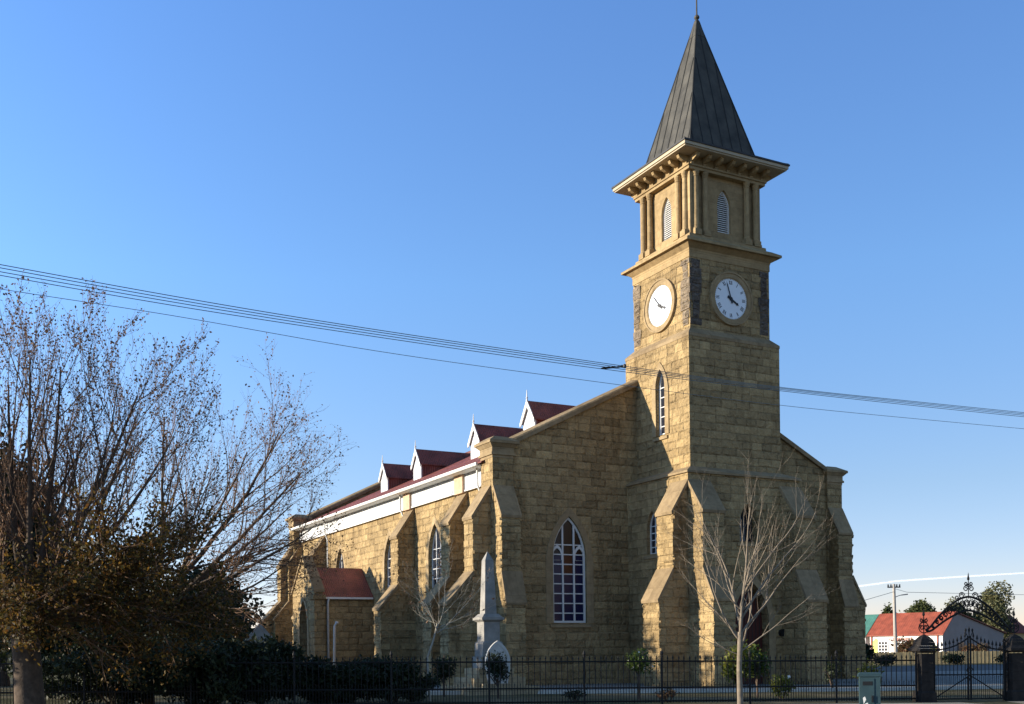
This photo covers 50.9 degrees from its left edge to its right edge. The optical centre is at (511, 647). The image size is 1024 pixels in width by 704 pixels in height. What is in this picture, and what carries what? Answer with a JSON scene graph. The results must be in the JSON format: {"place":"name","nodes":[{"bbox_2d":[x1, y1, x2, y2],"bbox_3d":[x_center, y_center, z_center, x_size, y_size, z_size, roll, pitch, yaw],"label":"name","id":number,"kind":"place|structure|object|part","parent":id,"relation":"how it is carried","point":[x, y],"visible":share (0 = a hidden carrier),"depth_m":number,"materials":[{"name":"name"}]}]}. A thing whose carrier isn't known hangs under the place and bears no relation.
{"place":"outdoors","nodes":[
{"label":"outdoors","id":0,"kind":"place"},
{"bbox_2d":[481,641,515,694],"bbox_3d":[-0.539,0.894,40.300,1.240,2.320,0.600,-1,0,-12],"label":"rounded headstone","id":1,"kind":"object","parent":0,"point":[498,647],"visible":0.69,"depth_m":40.16,"materials":[{"name":"white stone"}]},
{"bbox_2d":[0,271,1018,414],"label":"overhead wire","id":2,"kind":"object","parent":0,"point":[467,347],"visible":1,"depth_m":24.81,"materials":[{"name":"grey metal"}]},
{"bbox_2d":[600,364,625,368],"bbox_3d":[2.512,-6.985,26.741,0.659,0.120,0.085,-1,0,-2],"label":"wire splice","id":3,"kind":"object","parent":2,"relation":"attached to","point":[609,367],"visible":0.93,"depth_m":26.73,"materials":[{"name":"black paint"}]},
{"bbox_2d":[0,267,1022,413],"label":"overhead wire","id":4,"kind":"object","parent":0,"point":[468,345],"visible":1,"depth_m":24.50,"materials":[{"name":"grey metal"}]},
{"bbox_2d":[1,657,1022,703],"bbox_3d":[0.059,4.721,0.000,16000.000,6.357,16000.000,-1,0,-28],"label":"ground","id":5,"kind":"structure","parent":0,"point":[591,697],"depth_m":37.09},
{"bbox_2d":[0,431,85,685],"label":"evergreen tree","id":6,"kind":"object","parent":5,"relation":"on","point":[3,673],"visible":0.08,"depth_m":51.29,"materials":[{"name":"green plant"}]},
{"bbox_2d":[0,582,125,699],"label":"squat evergreen","id":7,"kind":"object","parent":5,"relation":"on","point":[5,654],"visible":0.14,"depth_m":35.77,"materials":[{"name":"green plant"}]},
{"bbox_2d":[41,625,194,703],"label":"dark shrub","id":8,"kind":"object","parent":5,"relation":"on","point":[65,682],"visible":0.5,"depth_m":30.80,"materials":[{"name":"green plant"}]},
{"bbox_2d":[0,270,257,703],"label":"autumn tree","id":9,"kind":"object","parent":5,"relation":"on","point":[26,614],"visible":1,"depth_m":20.75,"materials":[{"name":"brown plant"}]},
{"bbox_2d":[22,333,358,703],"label":"spreading tree","id":10,"kind":"object","parent":5,"relation":"on","point":[236,560],"visible":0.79,"depth_m":32.96,"materials":[{"name":"brown plant"}]},
{"bbox_2d":[130,623,286,703],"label":"dark shrub","id":11,"kind":"object","parent":5,"relation":"on","point":[201,684],"visible":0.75,"depth_m":30.68,"materials":[{"name":"green plant"}]},
{"bbox_2d":[160,587,268,676],"bbox_3d":[-12.388,-0.323,43.815,4.313,4.420,4.766,-1,0,15],"label":"broad evergreen","id":12,"kind":"object","parent":5,"relation":"on","point":[246,620],"visible":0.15,"depth_m":43.18,"materials":[{"name":"green plant"}]},
{"bbox_2d":[164,550,271,635],"bbox_3d":[-14.302,-1.283,50.047,5.653,6.346,4.947,-1,0,32],"label":"round evergreen","id":13,"kind":"object","parent":5,"relation":"on","point":[231,587],"visible":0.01,"depth_m":49.77,"materials":[{"name":"green plant"}]},
{"bbox_2d":[200,632,314,703],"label":"dark shrub","id":14,"kind":"object","parent":5,"relation":"on","point":[269,674],"visible":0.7,"depth_m":31.98,"materials":[{"name":"green plant"}]},
{"bbox_2d":[245,624,273,641],"bbox_3d":[-9.594,0.572,41.000,1.900,3.000,0.900,-1,0,-18],"label":"car","id":15,"kind":"object","parent":5,"relation":"on","point":[259,633],"visible":0.14,"depth_m":40.80,"materials":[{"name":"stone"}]},
{"bbox_2d":[289,653,383,703],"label":"dark shrub","id":16,"kind":"object","parent":5,"relation":"on","point":[332,680],"visible":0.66,"depth_m":33.31,"materials":[{"name":"green plant"}]},
{"bbox_2d":[350,654,442,702],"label":"dark shrub","id":17,"kind":"object","parent":5,"relation":"on","point":[399,679],"visible":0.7,"depth_m":33.73,"materials":[{"name":"green plant"}]},
{"bbox_2d":[430,654,458,696],"bbox_3d":[-2.400,1.085,38.478,1.080,1.746,1.042,-1,0,21],"label":"leafy bush","id":18,"kind":"object","parent":5,"relation":"on","point":[440,670],"visible":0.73,"depth_m":38.36,"materials":[{"name":"green plant"}]},
{"bbox_2d":[392,540,505,700],"bbox_3d":[-2.091,-0.922,35.510,3.967,5.748,1.690,-1,0,-14],"label":"white stemmed sapling","id":19,"kind":"object","parent":5,"relation":"on","point":[436,629],"visible":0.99,"depth_m":35.50,"materials":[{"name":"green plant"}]},
{"bbox_2d":[0,650,917,703],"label":"iron railing","id":20,"kind":"object","parent":5,"relation":"on","point":[391,689],"visible":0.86,"depth_m":32.29,"materials":[{"name":"black metal"}]},
{"bbox_2d":[441,552,539,695],"bbox_3d":[-0.910,-0.825,41.500,2.900,5.760,2.900,-1,0,-25],"label":"obelisk monument","id":21,"kind":"object","parent":5,"relation":"on","point":[488,629],"visible":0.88,"depth_m":41.23,"materials":[{"name":"stone"}]},
{"bbox_2d":[480,650,510,698],"bbox_3d":[-0.481,0.998,37.245,1.210,1.911,1.076,-1,0,-28],"label":"leafy bush","id":22,"kind":"object","parent":5,"relation":"on","point":[497,671],"visible":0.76,"depth_m":37.14,"materials":[{"name":"green plant"}]},
{"bbox_2d":[261,0,866,686],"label":"stone church","id":23,"kind":"structure","parent":5,"relation":"on","point":[555,510],"depth_m":51.17,"materials":[{"name":"stone"}]},
{"bbox_2d":[339,553,343,567],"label":"window","id":24,"kind":"structure","parent":23,"relation":"in","point":[341,558],"depth_m":70.03,"materials":[{"name":"white glass"}]},
{"bbox_2d":[388,542,390,587],"bbox_3d":[-6.806,-3.740,61.978,0.070,5.450,1.700,-1,0,-28],"label":"window","id":25,"kind":"structure","parent":23,"relation":"in","point":[389,553],"depth_m":62.59,"materials":[{"name":"white glass"}]},
{"bbox_2d":[432,528,440,587],"bbox_3d":[-3.801,-3.778,56.327,0.070,5.450,1.700,-1,0,-28],"label":"window","id":26,"kind":"structure","parent":23,"relation":"in","point":[436,541],"depth_m":56.58,"materials":[{"name":"white glass"}]},
{"bbox_2d":[550,517,591,627],"bbox_3d":[2.723,-3.599,51.125,2.240,5.270,0.270,-1,0,-28],"label":"window","id":27,"kind":"structure","parent":23,"relation":"in","point":[568,563],"depth_m":51.25,"materials":[{"name":"glass"}]},
{"bbox_2d":[643,514,657,559],"bbox_3d":[6.694,-5.349,50.933,0.350,2.270,1.240,-1,0,-28],"label":"window","id":28,"kind":"structure","parent":23,"relation":"in","point":[653,526],"depth_m":51.17,"materials":[{"name":"glass"}]},
{"bbox_2d":[653,375,667,441],"bbox_3d":[7.138,-11.555,51.210,0.330,3.370,1.120,-1,0,-28],"label":"window","id":29,"kind":"structure","parent":23,"relation":"in","point":[661,384],"depth_m":51.45,"materials":[{"name":"white glass"}]},
{"bbox_2d":[664,199,671,240],"bbox_3d":[7.610,-20.672,51.918,0.150,2.050,0.800,-1,0,-28],"label":"louvre window","id":30,"kind":"structure","parent":23,"relation":"in","point":[667,210],"depth_m":52.08,"materials":[{"name":"white paint"}]},
{"bbox_2d":[717,192,728,233],"bbox_3d":[9.963,-20.701,51.273,0.800,2.050,0.150,-1,0,-28],"label":"louvre window","id":31,"kind":"structure","parent":23,"relation":"in","point":[722,204],"depth_m":51.33,"materials":[{"name":"white paint"}]},
{"bbox_2d":[734,586,762,683],"bbox_3d":[10.904,-0.461,50.512,2.100,5.050,0.100,-1,0,-28],"label":"door","id":32,"kind":"structure","parent":23,"relation":"in","point":[754,631],"depth_m":50.70,"materials":[{"name":"brown wood"}]},
{"bbox_2d":[737,507,762,546],"bbox_3d":[10.923,-5.727,50.245,1.500,2.020,0.590,-1,0,-28],"label":"window","id":33,"kind":"structure","parent":23,"relation":"in","point":[743,520],"depth_m":50.55,"materials":[{"name":"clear glass"}]},
{"bbox_2d":[561,689,586,700],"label":"bush","id":34,"kind":"object","parent":5,"relation":"on","point":[568,693],"visible":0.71,"depth_m":34.16,"materials":[{"name":"green plant"}]},
{"bbox_2d":[625,647,655,699],"bbox_3d":[4.335,0.952,36.334,1.053,1.984,0.786,-1,0,14],"label":"standard rose","id":35,"kind":"object","parent":5,"relation":"on","point":[635,654],"visible":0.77,"depth_m":36.26,"materials":[{"name":"green plant"}]},
{"bbox_2d":[654,688,679,699],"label":"rusty bush","id":36,"kind":"object","parent":5,"relation":"on","point":[665,695],"visible":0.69,"depth_m":34.32,"materials":[{"name":"brown plant"}]},
{"bbox_2d":[427,685,1001,694],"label":"kerb","id":37,"kind":"structure","parent":5,"relation":"on","point":[730,690],"depth_m":41.89,"materials":[{"name":"concrete"}]},
{"bbox_2d":[719,638,758,683],"bbox_3d":[7.797,0.783,37.043,1.516,2.307,1.432,-1,0,-28],"label":"glossy bush","id":38,"kind":"object","parent":5,"relation":"on","point":[728,670],"visible":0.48,"depth_m":36.76,"materials":[{"name":"green plant"}]},
{"bbox_2d":[657,451,838,703],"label":"bare street tree","id":39,"kind":"object","parent":5,"relation":"on","point":[739,635],"visible":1,"depth_m":27.77,"materials":[{"name":"grey plant"}]},
{"bbox_2d":[747,644,772,697],"bbox_3d":[8.583,0.892,37.599,1.071,2.088,1.067,-1,0,-28],"label":"glossy bush","id":40,"kind":"object","parent":5,"relation":"on","point":[763,665],"visible":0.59,"depth_m":37.48,"materials":[{"name":"green plant"}]},
{"bbox_2d":[767,674,794,698],"bbox_3d":[9.058,1.340,35.749,1.008,1.004,0.969,-1,0,-43],"label":"flowering bush","id":41,"kind":"object","parent":5,"relation":"on","point":[782,681],"visible":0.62,"depth_m":35.67,"materials":[{"name":"green plant"}]},
{"bbox_2d":[823,661,845,687],"bbox_3d":[13.161,1.070,43.907,0.947,1.525,0.879,-1,0,15],"label":"thin bush","id":42,"kind":"object","parent":5,"relation":"on","point":[829,674],"visible":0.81,"depth_m":43.97,"materials":[{"name":"green plant"}]},
{"bbox_2d":[853,659,884,683],"bbox_3d":[12.073,1.052,36.255,1.044,1.566,1.010,-1,0,-28],"label":"reedy bush","id":43,"kind":"object","parent":5,"relation":"on","point":[868,668],"visible":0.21,"depth_m":36.20,"materials":[{"name":"green plant"}]},
{"bbox_2d":[865,643,876,664],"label":"corner shrub","id":44,"kind":"object","parent":5,"relation":"on","point":[869,650],"visible":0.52,"depth_m":81.80,"materials":[{"name":"green plant"}]},
{"bbox_2d":[865,614,878,644],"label":"green roofed house","id":45,"kind":"structure","parent":5,"relation":"on","point":[870,620],"depth_m":133.78,"materials":[{"name":"white paint"}]},
{"bbox_2d":[873,652,895,666],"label":"clipped bush","id":46,"kind":"object","parent":5,"relation":"on","point":[887,658],"visible":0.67,"depth_m":87.57,"materials":[{"name":"green plant"}]},
{"bbox_2d":[880,602,896,613],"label":"round tree","id":47,"kind":"object","parent":5,"relation":"on","point":[887,609],"visible":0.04,"depth_m":151.78,"materials":[{"name":"green plant"}]},
{"bbox_2d":[887,584,907,651],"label":"utility pole","id":48,"kind":"object","parent":5,"relation":"on","point":[894,620],"visible":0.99,"depth_m":102.89,"materials":[{"name":"grey metal"}]},
{"bbox_2d":[897,589,1019,594],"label":"distant wire","id":49,"kind":"object","parent":48,"relation":"attached to","point":[958,593],"visible":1,"depth_m":107.63,"materials":[{"name":"grey metal"}]},
{"bbox_2d":[890,635,914,652],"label":"rusty shrub","id":50,"kind":"object","parent":5,"relation":"on","point":[904,645],"visible":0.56,"depth_m":111.64,"materials":[{"name":"brown plant"}]},
{"bbox_2d":[899,598,936,612],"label":"round tree","id":51,"kind":"object","parent":5,"relation":"on","point":[920,605],"visible":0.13,"depth_m":149.27,"materials":[{"name":"green plant"}]},
{"bbox_2d":[908,634,940,702],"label":"gate pillar","id":52,"kind":"structure","parent":5,"relation":"on","point":[924,643],"depth_m":34.07,"materials":[{"name":"stone"}]},
{"bbox_2d":[933,633,969,699],"bbox_3d":[14.048,0.595,34.418,1.252,2.208,0.074,-1,0,-9],"label":"gate leaf","id":53,"kind":"object","parent":52,"relation":"attached to","point":[949,674],"visible":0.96,"depth_m":34.43,"materials":[{"name":"black metal"}]},
{"bbox_2d":[918,573,1018,634],"bbox_3d":[14.652,-1.415,34.523,3.512,2.004,0.095,-1,0,-9],"label":"gate overthrow","id":54,"kind":"object","parent":52,"relation":"on","point":[985,609],"visible":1,"depth_m":34.51,"materials":[{"name":"black metal"}]},
{"bbox_2d":[867,611,1006,652],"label":"white house","id":55,"kind":"structure","parent":5,"relation":"on","point":[880,633],"depth_m":129.68,"materials":[{"name":"paint"}]},
{"bbox_2d":[878,641,887,652],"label":"window","id":56,"kind":"structure","parent":55,"relation":"in","point":[882,645],"depth_m":130.75,"materials":[{"name":"white glass"}]},
{"bbox_2d":[958,642,963,650],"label":"window","id":57,"kind":"structure","parent":55,"relation":"in","point":[962,644],"depth_m":127.56,"materials":[{"name":"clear glass"}]},
{"bbox_2d":[869,651,1021,663],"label":"straw fence","id":58,"kind":"object","parent":5,"relation":"on","point":[983,655],"visible":0.23,"depth_m":97.00,"materials":[{"name":"beige wicker"}]},
{"bbox_2d":[938,651,964,664],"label":"clipped bush","id":59,"kind":"object","parent":5,"relation":"on","point":[951,658],"visible":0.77,"depth_m":91.61,"materials":[{"name":"green plant"}]},
{"bbox_2d":[940,596,974,618],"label":"gum tree","id":60,"kind":"object","parent":5,"relation":"on","point":[969,614],"visible":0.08,"depth_m":152.33,"materials":[{"name":"green plant"}]},
{"bbox_2d":[959,642,989,651],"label":"pink shrub","id":61,"kind":"object","parent":5,"relation":"on","point":[980,648],"visible":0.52,"depth_m":123.81,"materials":[{"name":"brown plant"}]},
{"bbox_2d":[970,580,1014,639],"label":"gum tree","id":62,"kind":"object","parent":5,"relation":"on","point":[995,601],"visible":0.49,"depth_m":147.96,"materials":[{"name":"green plant"}]},
{"bbox_2d":[994,652,1008,662],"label":"clipped bush","id":63,"kind":"object","parent":5,"relation":"on","point":[998,658],"visible":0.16,"depth_m":89.90,"materials":[{"name":"green plant"}]},
{"bbox_2d":[1002,639,1008,700],"bbox_3d":[15.950,0.703,34.725,0.271,2.017,0.035,-1,0,-9],"label":"jamb post","id":64,"kind":"object","parent":5,"relation":"on","point":[1007,669],"visible":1,"depth_m":34.72,"materials":[{"name":"black metal"}]},
{"bbox_2d":[998,634,1023,700],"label":"gate pillar","id":65,"kind":"structure","parent":5,"relation":"on","point":[1015,692],"depth_m":34.57,"materials":[{"name":"stone"}]},
{"bbox_2d":[965,627,1005,699],"bbox_3d":[15.206,0.499,34.601,1.390,2.404,0.074,-1,0,-9],"label":"gate leaf","id":66,"kind":"object","parent":65,"relation":"attached to","point":[1003,694],"visible":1,"depth_m":34.60,"materials":[{"name":"black metal"}]},
{"bbox_2d":[1005,616,1023,638],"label":"tan house","id":67,"kind":"structure","parent":5,"relation":"on","point":[1020,632],"depth_m":150.07,"materials":[{"name":"beige paint"}]},
{"bbox_2d":[0,264,1023,412],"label":"overhead wire","id":68,"kind":"object","parent":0,"point":[470,343],"visible":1,"depth_m":24.20,"materials":[{"name":"grey metal"}]},
{"bbox_2d":[0,275,1023,416],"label":"overhead wire","id":69,"kind":"object","parent":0,"point":[471,350],"visible":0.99,"depth_m":25.25,"materials":[{"name":"grey metal"}]},
{"bbox_2d":[0,0,1023,648],"label":"sky","id":70,"kind":"structure","parent":0,"point":[439,169],"materials":[{"name":"blue"}]},
{"bbox_2d":[2,289,1022,428],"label":"overhead wire","id":71,"kind":"object","parent":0,"point":[475,365],"visible":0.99,"depth_m":24.64,"materials":[{"name":"grey metal"}]},
{"bbox_2d":[298,670,1002,694],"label":"paving","id":72,"kind":"structure","parent":0,"point":[947,680],"depth_m":51.36,"materials":[{"name":"concrete"}]},
{"bbox_2d":[843,701,1023,703],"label":"pavement","id":73,"kind":"structure","parent":0,"point":[939,703],"depth_m":33.36,"materials":[{"name":"grey concrete"}]},
{"bbox_2d":[857,672,881,703],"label":"utility cabinet","id":74,"kind":"object","parent":73,"relation":"on","point":[869,688],"visible":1,"depth_m":27.40,"materials":[{"name":"teal metal"}]},
{"bbox_3d":[9.056,1.201,27.410,0.320,0.830,0.038,-1,0,14],"label":"cabinet door","id":75,"kind":"part","parent":74,"relation":"part of","materials":[{"name":"blue paint"}]},
{"bbox_2d":[867,665,1002,671],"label":"side road","id":76,"kind":"structure","parent":0,"point":[946,668],"depth_m":79.50,"materials":[{"name":"grey asphalt"}]}
]}

